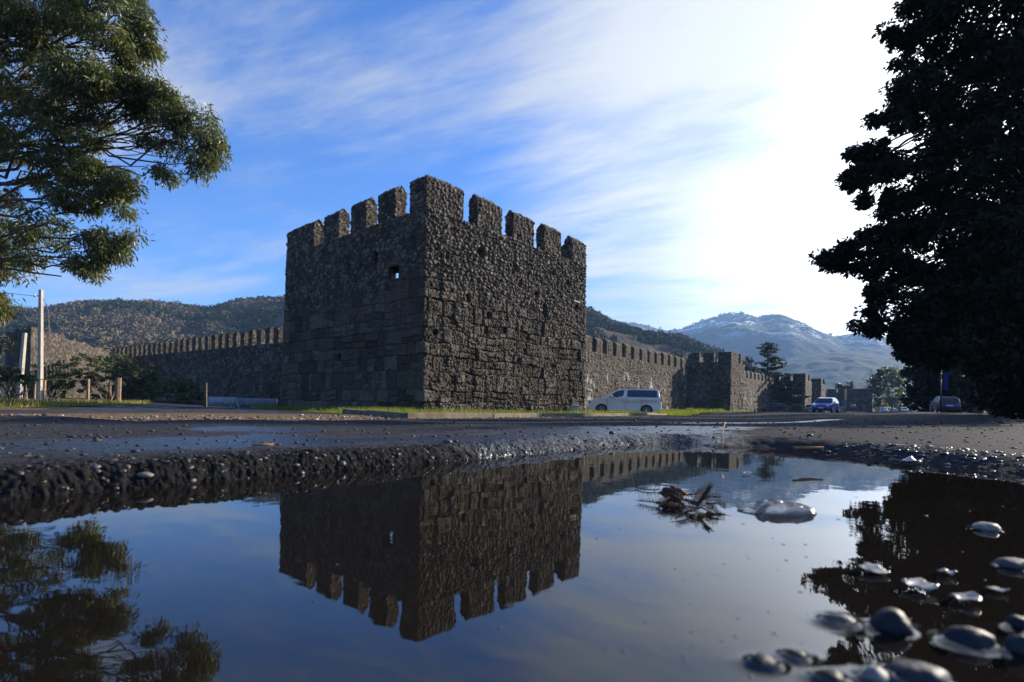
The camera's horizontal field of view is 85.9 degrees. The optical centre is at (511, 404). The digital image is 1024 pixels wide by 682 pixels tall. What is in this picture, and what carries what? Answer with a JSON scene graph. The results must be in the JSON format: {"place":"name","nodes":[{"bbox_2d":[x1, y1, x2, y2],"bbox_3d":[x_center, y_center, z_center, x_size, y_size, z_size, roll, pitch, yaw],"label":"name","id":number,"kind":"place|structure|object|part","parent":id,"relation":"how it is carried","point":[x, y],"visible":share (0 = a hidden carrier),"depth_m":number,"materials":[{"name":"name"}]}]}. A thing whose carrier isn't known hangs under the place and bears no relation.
{"place":"outdoors","nodes":[
{"label":"outdoors","id":0,"kind":"place"},
{"bbox_2d":[0,397,153,406],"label":"dry grass","id":1,"kind":"structure","parent":0,"point":[18,402],"depth_m":23.73,"materials":[{"name":"green plant"}]},
{"bbox_2d":[0,405,361,414],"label":"muddy track","id":2,"kind":"structure","parent":0,"point":[160,409],"depth_m":15.15,"materials":[{"name":"soil"}]},
{"bbox_2d":[203,383,206,406],"bbox_3d":[-18.367,-0.484,33.000,0.165,1.643,0.156,1,0,0],"label":"fence post","id":3,"kind":"object","parent":2,"relation":"on","point":[205,394],"visible":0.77,"depth_m":32.93,"materials":[{"name":"brown wood"}]},
{"bbox_2d":[208,397,277,407],"bbox_3d":[-16.111,-0.098,31.935,4.363,0.663,1.681,1,0,6],"label":"sheet barrier","id":4,"kind":"object","parent":2,"relation":"on","point":[235,402],"visible":0.76,"depth_m":32.02,"materials":[{"name":"metal"}]},
{"bbox_2d":[0,408,665,420],"bbox_3d":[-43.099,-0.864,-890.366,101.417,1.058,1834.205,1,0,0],"label":"gravel verge","id":5,"kind":"structure","parent":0,"point":[174,416],"depth_m":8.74,"materials":[{"name":"gravel"}]},
{"bbox_2d":[0,402,703,415],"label":"lawn ground","id":6,"kind":"structure","parent":0,"point":[120,405],"depth_m":18.27,"materials":[{"name":"green plant"}]},
{"bbox_2d":[0,383,29,400],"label":"bare bush","id":7,"kind":"object","parent":6,"relation":"on","point":[5,399],"visible":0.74,"depth_m":26.98,"materials":[{"name":"plant"}]},
{"bbox_2d":[0,356,38,399],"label":"bush","id":8,"kind":"object","parent":6,"relation":"on","point":[5,373],"visible":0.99,"depth_m":25.96,"materials":[{"name":"green plant"}]},
{"bbox_2d":[15,389,27,400],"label":"bare bush","id":9,"kind":"object","parent":6,"relation":"on","point":[21,395],"visible":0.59,"depth_m":31.04,"materials":[{"name":"plant"}]},
{"bbox_2d":[16,333,26,397],"bbox_3d":[-29.406,-2.162,33.000,0.460,4.290,0.212,1,0,0],"label":"leaning post","id":10,"kind":"object","parent":6,"relation":"on","point":[23,351],"visible":0.73,"depth_m":32.91,"materials":[{"name":"concrete"}]},
{"bbox_2d":[33,381,36,399],"bbox_3d":[-27.318,-0.661,31.500,0.126,1.368,0.085,1,0,0],"label":"fence post","id":11,"kind":"object","parent":6,"relation":"on","point":[34,394],"visible":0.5,"depth_m":31.46,"materials":[{"name":"brown wood"}]},
{"bbox_2d":[33,290,50,399],"bbox_3d":[-26.403,-3.210,30.958,1.180,6.504,0.285,1,0,14],"label":"utility pole","id":12,"kind":"object","parent":6,"relation":"on","point":[40,347],"visible":0.97,"depth_m":30.92,"materials":[{"name":"concrete"}]},
{"bbox_2d":[42,380,45,400],"bbox_3d":[-25.918,-0.648,30.500,0.125,1.402,0.106,1,0,0],"label":"fence post","id":13,"kind":"object","parent":6,"relation":"on","point":[44,388],"visible":0.73,"depth_m":30.45,"materials":[{"name":"brown wood"}]},
{"bbox_2d":[38,386,63,400],"bbox_3d":[-25.122,-0.578,29.985,1.748,0.958,0.554,1,0,0],"label":"bare bush","id":14,"kind":"object","parent":6,"relation":"on","point":[51,398],"visible":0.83,"depth_m":29.98,"materials":[{"name":"plant"}]},
{"bbox_2d":[2,352,126,399],"bbox_3d":[-32.417,-1.794,39.593,8.332,4.046,4.439,1,0,0],"label":"bush","id":15,"kind":"object","parent":6,"relation":"on","point":[62,384],"visible":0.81,"depth_m":39.61,"materials":[{"name":"green plant"}]},
{"bbox_2d":[86,379,89,399],"bbox_3d":[-24.647,-0.712,32.000,0.120,1.554,0.120,1,0,0],"label":"fence post","id":16,"kind":"object","parent":6,"relation":"on","point":[88,389],"visible":0.77,"depth_m":31.94,"materials":[{"name":"brown wood"}]},
{"bbox_2d":[37,379,86,379],"bbox_3d":[-27.913,-1.477,31.247,6.694,0.114,1.337,1,0,0],"label":"fence rail","id":17,"kind":"object","parent":16,"relation":"attached to","point":[62,379],"visible":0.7,"depth_m":31.12,"materials":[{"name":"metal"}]},
{"bbox_2d":[95,391,115,400],"bbox_3d":[-24.294,-0.508,32.955,1.281,0.816,0.354,1,0,0],"label":"bare bush","id":18,"kind":"object","parent":6,"relation":"on","point":[101,398],"visible":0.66,"depth_m":32.93,"materials":[{"name":"brown plant"}]},
{"bbox_2d":[109,378,121,401],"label":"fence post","id":19,"kind":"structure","parent":6,"relation":"on","point":[117,389],"depth_m":31.94,"materials":[{"name":"brown wood"}]},
{"bbox_2d":[0,0,232,355],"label":"evergreen tree","id":20,"kind":"object","parent":6,"relation":"on","point":[59,80],"visible":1,"depth_m":13.86,"materials":[{"name":"green plant"}]},
{"bbox_2d":[281,174,586,412],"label":"corner tower","id":21,"kind":"structure","parent":6,"relation":"on","point":[479,310],"depth_m":25.00,"materials":[{"name":"stone"}]},
{"bbox_2d":[250,404,753,415],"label":"grass","id":22,"kind":"structure","parent":6,"relation":"on","point":[678,412],"depth_m":20.90,"materials":[{"name":"green plant"}]},
{"bbox_2d":[569,404,579,412],"bbox_3d":[3.047,0.210,26.975,0.420,0.425,0.351,1,0,-17],"label":"floodlight box","id":23,"kind":"object","parent":6,"relation":"on","point":[572,408],"visible":0.79,"depth_m":26.86,"materials":[{"name":"metal"}]},
{"bbox_2d":[588,388,661,412],"bbox_3d":[8.262,-0.204,40.301,5.195,1.914,2.120,1,0,16],"label":"parked van","id":24,"kind":"object","parent":6,"relation":"on","point":[632,399],"visible":0.88,"depth_m":39.41,"materials":[{"name":"white paint"}]},
{"bbox_3d":[7.548,-0.797,39.689,1.127,0.520,0.131,1,0,14],"label":"front side window","id":25,"kind":"part","parent":24,"relation":"part of","materials":[{"name":"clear glass"}]},
{"bbox_3d":[9.287,-0.774,39.213,2.138,0.510,0.141,1,0,16],"label":"rear side window","id":26,"kind":"part","parent":24,"relation":"part of","materials":[{"name":"black glass"}]},
{"bbox_2d":[584,335,686,410],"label":"curtain wall","id":27,"kind":"structure","parent":6,"relation":"on","point":[610,366],"depth_m":57.39,"materials":[{"name":"stone"}]},
{"bbox_2d":[685,352,744,410],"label":"wall tower","id":28,"kind":"structure","parent":6,"relation":"on","point":[713,382],"depth_m":73.16,"materials":[{"name":"grey stone"}]},
{"bbox_2d":[743,356,759,372],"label":"tree","id":29,"kind":"object","parent":6,"relation":"on","point":[748,360],"visible":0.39,"depth_m":91.86,"materials":[{"name":"green plant"}]},
{"bbox_2d":[744,371,774,411],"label":"curtain wall","id":30,"kind":"structure","parent":6,"relation":"on","point":[756,396],"depth_m":89.07,"materials":[{"name":"stone"}]},
{"bbox_2d":[752,342,808,397],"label":"cedar tree","id":31,"kind":"object","parent":6,"relation":"on","point":[774,359],"visible":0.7,"depth_m":95.30,"materials":[{"name":"green plant"}]},
{"bbox_2d":[774,373,811,411],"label":"wall tower","id":32,"kind":"structure","parent":6,"relation":"on","point":[802,385],"depth_m":96.67,"materials":[{"name":"grey stone"}]},
{"bbox_2d":[778,404,811,411],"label":"rubble","id":33,"kind":"object","parent":6,"relation":"on","point":[797,408],"visible":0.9,"depth_m":83.58,"materials":[{"name":"grey stone"}]},
{"bbox_2d":[811,378,824,403],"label":"wall tower","id":34,"kind":"structure","parent":6,"relation":"on","point":[818,388],"depth_m":109.78,"materials":[{"name":"grey stone"}]},
{"bbox_2d":[833,406,844,412],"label":"utility box","id":35,"kind":"object","parent":6,"relation":"on","point":[840,409],"visible":0.41,"depth_m":74.01,"materials":[{"name":"metal"}]},
{"bbox_2d":[808,0,1023,380],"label":"broadleaf tree","id":36,"kind":"object","parent":6,"relation":"on","point":[935,324],"visible":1,"depth_m":12.74,"materials":[{"name":"green plant"}]},
{"bbox_2d":[0,305,713,391],"bbox_3d":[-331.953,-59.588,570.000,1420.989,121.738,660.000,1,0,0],"label":"hill","id":37,"kind":"structure","parent":0,"point":[654,347],"depth_m":381.17,"materials":[{"name":"green plant"}]},
{"bbox_2d":[0,294,765,374],"bbox_3d":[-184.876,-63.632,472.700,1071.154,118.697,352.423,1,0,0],"label":"forest","id":38,"kind":"object","parent":37,"relation":"on","point":[137,320],"visible":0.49,"depth_m":411.09,"materials":[{"name":"green plant"}]},
{"bbox_2d":[0,392,986,415],"bbox_3d":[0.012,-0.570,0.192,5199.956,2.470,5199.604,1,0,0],"label":"ground","id":39,"kind":"structure","parent":0,"point":[158,402],"depth_m":38.81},
{"bbox_2d":[5,326,109,397],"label":"ruined wall","id":40,"kind":"structure","parent":39,"relation":"on","point":[62,348],"depth_m":67.22,"materials":[{"name":"grey stone"}]},
{"bbox_2d":[95,347,168,400],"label":"bush","id":41,"kind":"object","parent":39,"relation":"on","point":[134,377],"visible":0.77,"depth_m":43.85,"materials":[{"name":"green plant"}]},
{"bbox_2d":[149,375,203,403],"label":"bush","id":42,"kind":"object","parent":39,"relation":"on","point":[180,389],"visible":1,"depth_m":41.77,"materials":[{"name":"green plant"}]},
{"bbox_2d":[111,326,283,404],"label":"curtain wall","id":43,"kind":"structure","parent":39,"relation":"on","point":[243,364],"depth_m":54.58,"materials":[{"name":"grey stone"}]},
{"bbox_2d":[342,409,666,418],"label":"kerb","id":44,"kind":"structure","parent":39,"relation":"on","point":[414,415],"depth_m":12.81,"materials":[{"name":"concrete"}]},
{"bbox_2d":[616,329,626,343],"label":"bare tree","id":45,"kind":"object","parent":39,"relation":"on","point":[625,340],"visible":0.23,"depth_m":83.98,"materials":[{"name":"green plant"}]},
{"bbox_2d":[835,383,843,388],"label":"distant tree","id":46,"kind":"object","parent":39,"relation":"on","point":[839,386],"visible":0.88,"depth_m":189.59,"materials":[{"name":"green plant"}]},
{"bbox_2d":[826,388,874,411],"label":"end wall","id":47,"kind":"structure","parent":39,"relation":"on","point":[860,397],"depth_m":138.62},
{"bbox_2d":[846,381,854,388],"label":"distant tree","id":48,"kind":"object","parent":39,"relation":"on","point":[850,385],"visible":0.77,"depth_m":189.63,"materials":[{"name":"green plant"}]},
{"bbox_2d":[859,370,873,387],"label":"bare tree","id":49,"kind":"object","parent":39,"relation":"on","point":[867,377],"visible":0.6,"depth_m":169.90,"materials":[{"name":"plant"}]},
{"bbox_2d":[866,369,887,408],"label":"ivy tree","id":50,"kind":"object","parent":39,"relation":"on","point":[876,380],"visible":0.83,"depth_m":149.33,"materials":[{"name":"green plant"}]},
{"bbox_2d":[873,401,889,407],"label":"autumn bush","id":51,"kind":"object","parent":39,"relation":"on","point":[884,404],"visible":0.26,"depth_m":158.69,"materials":[{"name":"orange plant"}]},
{"bbox_2d":[875,366,907,411],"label":"roadside tree","id":52,"kind":"object","parent":39,"relation":"on","point":[890,401],"visible":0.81,"depth_m":188.74,"materials":[{"name":"green plant"}]},
{"bbox_2d":[893,390,909,411],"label":"roadside tree","id":53,"kind":"object","parent":39,"relation":"on","point":[900,406],"visible":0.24,"depth_m":229.52,"materials":[{"name":"green plant"}]},
{"bbox_2d":[900,407,908,411],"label":"distant car","id":54,"kind":"object","parent":39,"relation":"on","point":[904,409],"visible":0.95,"depth_m":170.86,"materials":[{"name":"grey paint"}]},
{"bbox_2d":[899,361,971,411],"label":"evergreen tree","id":55,"kind":"object","parent":39,"relation":"on","point":[906,375],"visible":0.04,"depth_m":68.54,"materials":[{"name":"green plant"}]},
{"bbox_2d":[940,371,941,411],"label":"banner pole","id":56,"kind":"object","parent":39,"relation":"on","point":[940,390],"visible":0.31,"depth_m":49.96,"materials":[{"name":"grey metal"}]},
{"bbox_2d":[943,371,948,389],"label":"banner","id":57,"kind":"object","parent":56,"relation":"hanging from","point":[945,383],"visible":0.79,"depth_m":49.78,"materials":[{"name":"blue fabric"}]},
{"bbox_2d":[930,396,960,411],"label":"dark estate car","id":58,"kind":"object","parent":39,"relation":"on","point":[950,403],"visible":0.94,"depth_m":51.46,"materials":[{"name":"blue paint"}]},
{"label":"rear window","id":59,"kind":"part","parent":58,"relation":"part of","materials":[{"name":"black glass"}]},
{"bbox_2d":[905,358,986,412],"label":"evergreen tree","id":60,"kind":"object","parent":39,"relation":"on","point":[928,394],"visible":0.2,"depth_m":61.71,"materials":[{"name":"green plant"}]},
{"bbox_2d":[942,354,982,413],"bbox_3d":[33.767,-5.257,39.972,8.722,12.840,7.173,1,0,0],"label":"evergreen tree","id":61,"kind":"object","parent":39,"relation":"on","point":[976,411],"visible":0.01,"depth_m":39.95,"materials":[{"name":"green plant"}]},
{"bbox_2d":[0,411,1023,500],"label":"road","id":62,"kind":"structure","parent":0,"point":[73,472],"depth_m":2.39,"materials":[{"name":"grey asphalt"}]},
{"bbox_2d":[136,472,153,477],"bbox_3d":[-0.810,0.155,1.215,0.036,0.015,0.029,1,0,0],"label":"stone","id":63,"kind":"object","parent":62,"relation":"on","point":[145,474],"visible":1,"depth_m":1.21,"materials":[{"name":"grey stone"}]},
{"bbox_2d":[252,443,272,445],"bbox_3d":[-0.776,0.125,1.711,0.061,0.010,0.008,1,0,-15],"label":"straw","id":64,"kind":"object","parent":62,"relation":"on","point":[269,444],"visible":1,"depth_m":1.71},
{"bbox_2d":[15,443,645,490],"bbox_3d":[-0.057,0.173,2.099,0.080,0.063,2.846,1,0,41],"label":"asphalt aggregate","id":65,"kind":"object","parent":62,"relation":"on","point":[96,468],"visible":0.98,"depth_m":1.29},
{"bbox_2d":[0,424,1023,681],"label":"puddle water","id":66,"kind":"structure","parent":62,"relation":"on","point":[216,582],"depth_m":0.65,"materials":[{"name":"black liquid"}]},
{"bbox_2d":[8,457,1003,677],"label":"floating specks","id":67,"kind":"object","parent":66,"relation":"on","point":[624,651],"visible":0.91,"depth_m":0.60,"materials":[{"name":"brown"}]},
{"bbox_2d":[0,432,1020,490],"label":"broken asphalt crumbs","id":68,"kind":"object","parent":66,"relation":"on","point":[189,460],"visible":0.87,"depth_m":1.58,"materials":[{"name":"grey asphalt"}]},
{"bbox_2d":[635,483,661,489],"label":"loose twig","id":69,"kind":"object","parent":66,"relation":"on","point":[638,487],"visible":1,"depth_m":1.32,"materials":[{"name":"brown wood"}]},
{"bbox_2d":[638,481,731,518],"bbox_3d":[0.360,0.182,1.116,0.277,0.058,0.188,1,0,-40],"label":"fallen twig","id":70,"kind":"object","parent":66,"relation":"on","point":[672,493],"visible":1,"depth_m":1.10,"materials":[{"name":"brown wood"}]},
{"bbox_2d":[750,652,774,665],"bbox_3d":[0.197,0.204,0.431,0.025,0.015,0.020,1,0,0],"label":"pebble","id":71,"kind":"object","parent":66,"relation":"on","point":[760,658],"visible":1,"depth_m":0.43,"materials":[{"name":"grey stone"}]},
{"bbox_2d":[737,499,816,515],"bbox_3d":[0.523,0.202,1.089,0.146,0.028,0.083,1,0,9],"label":"plastic bag","id":72,"kind":"object","parent":66,"relation":"on","point":[780,507],"visible":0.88,"depth_m":1.06,"materials":[{"name":"white plastic"}]},
{"bbox_2d":[785,649,805,656],"bbox_3d":[0.229,0.205,0.444,0.020,0.014,0.016,1,0,0],"label":"pebble","id":73,"kind":"object","parent":66,"relation":"on","point":[798,653],"visible":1,"depth_m":0.44,"materials":[{"name":"grey stone"}]},
{"bbox_2d":[793,446,823,448],"bbox_3d":[1.122,0.164,2.092,0.136,0.011,0.027,1,0,-14],"label":"straw","id":74,"kind":"object","parent":66,"relation":"on","point":[808,447],"visible":1,"depth_m":2.10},
{"bbox_2d":[814,668,842,681],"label":"pebble","id":75,"kind":"object","parent":66,"relation":"on","point":[831,675],"visible":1,"depth_m":0.41,"materials":[{"name":"grey stone"}]},
{"bbox_2d":[823,612,855,623],"bbox_3d":[0.310,0.206,0.521,0.034,0.016,0.026,1,0,0],"label":"pebble","id":76,"kind":"object","parent":66,"relation":"on","point":[837,617],"visible":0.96,"depth_m":0.52,"materials":[{"name":"grey stone"}]},
{"bbox_2d":[859,563,889,573],"bbox_3d":[0.449,0.204,0.683,0.034,0.007,0.029,1,0,0],"label":"floating leaf","id":77,"kind":"object","parent":66,"relation":"on","point":[874,568],"visible":1,"depth_m":0.69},
{"bbox_2d":[861,665,888,681],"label":"pebble","id":78,"kind":"object","parent":66,"relation":"on","point":[875,673],"visible":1,"depth_m":0.41,"materials":[{"name":"grey stone"}]},
{"bbox_2d":[869,607,915,635],"bbox_3d":[0.348,0.207,0.506,0.036,0.038,0.034,1,0,0],"label":"pebble","id":79,"kind":"object","parent":66,"relation":"in","point":[892,620],"visible":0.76,"depth_m":0.50,"materials":[{"name":"grey stone"}]},
{"bbox_2d":[890,456,922,462],"bbox_3d":[1.541,0.216,2.147,0.115,0.026,0.103,1,0,15],"label":"floating leaf","id":80,"kind":"object","parent":66,"relation":"on","point":[910,459],"visible":1,"depth_m":2.15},
{"bbox_2d":[885,659,950,681],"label":"pebble","id":81,"kind":"object","parent":66,"relation":"on","point":[907,670],"visible":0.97,"depth_m":0.41,"materials":[{"name":"grey stone"}]},
{"bbox_2d":[814,442,1023,473],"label":"shingle","id":82,"kind":"object","parent":66,"relation":"on","point":[945,453],"visible":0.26,"depth_m":2.28,"materials":[{"name":"grey gravel"}]},
{"bbox_2d":[902,578,938,590],"bbox_3d":[0.460,0.203,0.620,0.030,0.008,0.030,1,0,0],"label":"floating leaf","id":83,"kind":"object","parent":66,"relation":"on","point":[922,584],"visible":1,"depth_m":0.62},
{"bbox_2d":[937,568,957,574],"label":"floating leaf","id":84,"kind":"object","parent":66,"relation":"on","point":[943,570],"visible":1,"depth_m":0.68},
{"bbox_2d":[949,592,981,600],"bbox_3d":[0.482,0.205,0.586,0.027,0.007,0.030,1,0,32],"label":"floating leaf","id":85,"kind":"object","parent":66,"relation":"on","point":[967,596],"visible":1,"depth_m":0.59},
{"bbox_2d":[943,626,995,649],"bbox_3d":[0.398,0.207,0.479,0.034,0.028,0.035,1,0,-42],"label":"pebble","id":86,"kind":"object","parent":66,"relation":"on","point":[973,637],"visible":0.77,"depth_m":0.47,"materials":[{"name":"grey stone"}]},
{"bbox_2d":[971,522,1000,530],"bbox_3d":[0.826,0.217,0.960,0.044,0.024,0.038,1,0,0],"label":"pebble","id":87,"kind":"object","parent":66,"relation":"on","point":[987,526],"visible":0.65,"depth_m":0.95,"materials":[{"name":"grey stone"}]},
{"bbox_2d":[986,586,1008,591],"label":"floating leaf","id":88,"kind":"object","parent":66,"relation":"on","point":[997,588],"visible":1,"depth_m":0.62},
{"bbox_2d":[994,557,1023,568],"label":"pebble","id":89,"kind":"object","parent":66,"relation":"on","point":[1012,562],"visible":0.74,"depth_m":0.72,"materials":[{"name":"grey stone"}]},
{"bbox_2d":[1003,635,1023,654],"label":"pebble","id":90,"kind":"object","parent":66,"relation":"on","point":[1014,643],"visible":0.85,"depth_m":0.46,"materials":[{"name":"grey stone"}]},
{"bbox_2d":[1005,615,1023,627],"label":"pebble","id":91,"kind":"object","parent":66,"relation":"on","point":[1016,620],"visible":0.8,"depth_m":0.51,"materials":[{"name":"grey stone"}]},
{"bbox_2d":[0,417,1023,481],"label":"road grit","id":92,"kind":"object","parent":62,"relation":"on","point":[26,454],"visible":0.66,"depth_m":2.74,"materials":[{"name":"grey gravel"}]},
{"bbox_2d":[429,413,1022,429],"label":"road grit","id":93,"kind":"object","parent":62,"relation":"on","point":[794,420],"visible":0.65,"depth_m":10.24,"materials":[{"name":"grey gravel"}]},
{"bbox_2d":[758,403,787,411],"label":"black car","id":94,"kind":"object","parent":62,"relation":"on","point":[776,407],"visible":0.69,"depth_m":87.08,"materials":[{"name":"grey paint"}]},
{"bbox_2d":[804,404,826,411],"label":"grey car","id":95,"kind":"object","parent":62,"relation":"on","point":[809,406],"visible":0.24,"depth_m":91.71,"materials":[{"name":"silver metal"}]},
{"bbox_2d":[812,397,838,412],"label":"hatchback","id":96,"kind":"object","parent":62,"relation":"on","point":[820,404],"visible":1,"depth_m":56.56,"materials":[{"name":"blue paint"}]},
{"bbox_2d":[842,389,845,412],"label":"sign post","id":97,"kind":"object","parent":62,"relation":"on","point":[844,402],"visible":1,"depth_m":99.85,"materials":[{"name":"grey metal"}]},
{"bbox_2d":[874,406,885,411],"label":"kiosk","id":98,"kind":"object","parent":62,"relation":"on","point":[879,408],"visible":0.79,"depth_m":139.26,"materials":[{"name":"white paint"}]},
{"bbox_2d":[0,0,1023,428],"label":"sky","id":99,"kind":"structure","parent":0,"point":[692,148],"materials":[{"name":"blue"}]},
{"bbox_2d":[673,407,727,410],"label":"grass","id":100,"kind":"structure","parent":0,"point":[691,408],"depth_m":64.94,"materials":[{"name":"green plant"}]},
{"bbox_2d":[624,314,964,375],"bbox_3d":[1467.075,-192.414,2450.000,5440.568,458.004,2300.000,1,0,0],"label":"mountain","id":101,"kind":"structure","parent":0,"point":[745,335],"depth_m":1883.07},
{"bbox_2d":[617,311,841,336],"bbox_3d":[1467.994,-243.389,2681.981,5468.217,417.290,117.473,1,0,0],"label":"mountain forest","id":102,"kind":"object","parent":101,"relation":"on","point":[695,323],"visible":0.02,"depth_m":2650.89,"materials":[{"name":"green plant"}]},
{"bbox_2d":[756,352,985,412],"bbox_3d":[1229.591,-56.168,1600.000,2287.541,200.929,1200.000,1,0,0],"label":"foothill","id":103,"kind":"structure","parent":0,"point":[833,368],"depth_m":1298.60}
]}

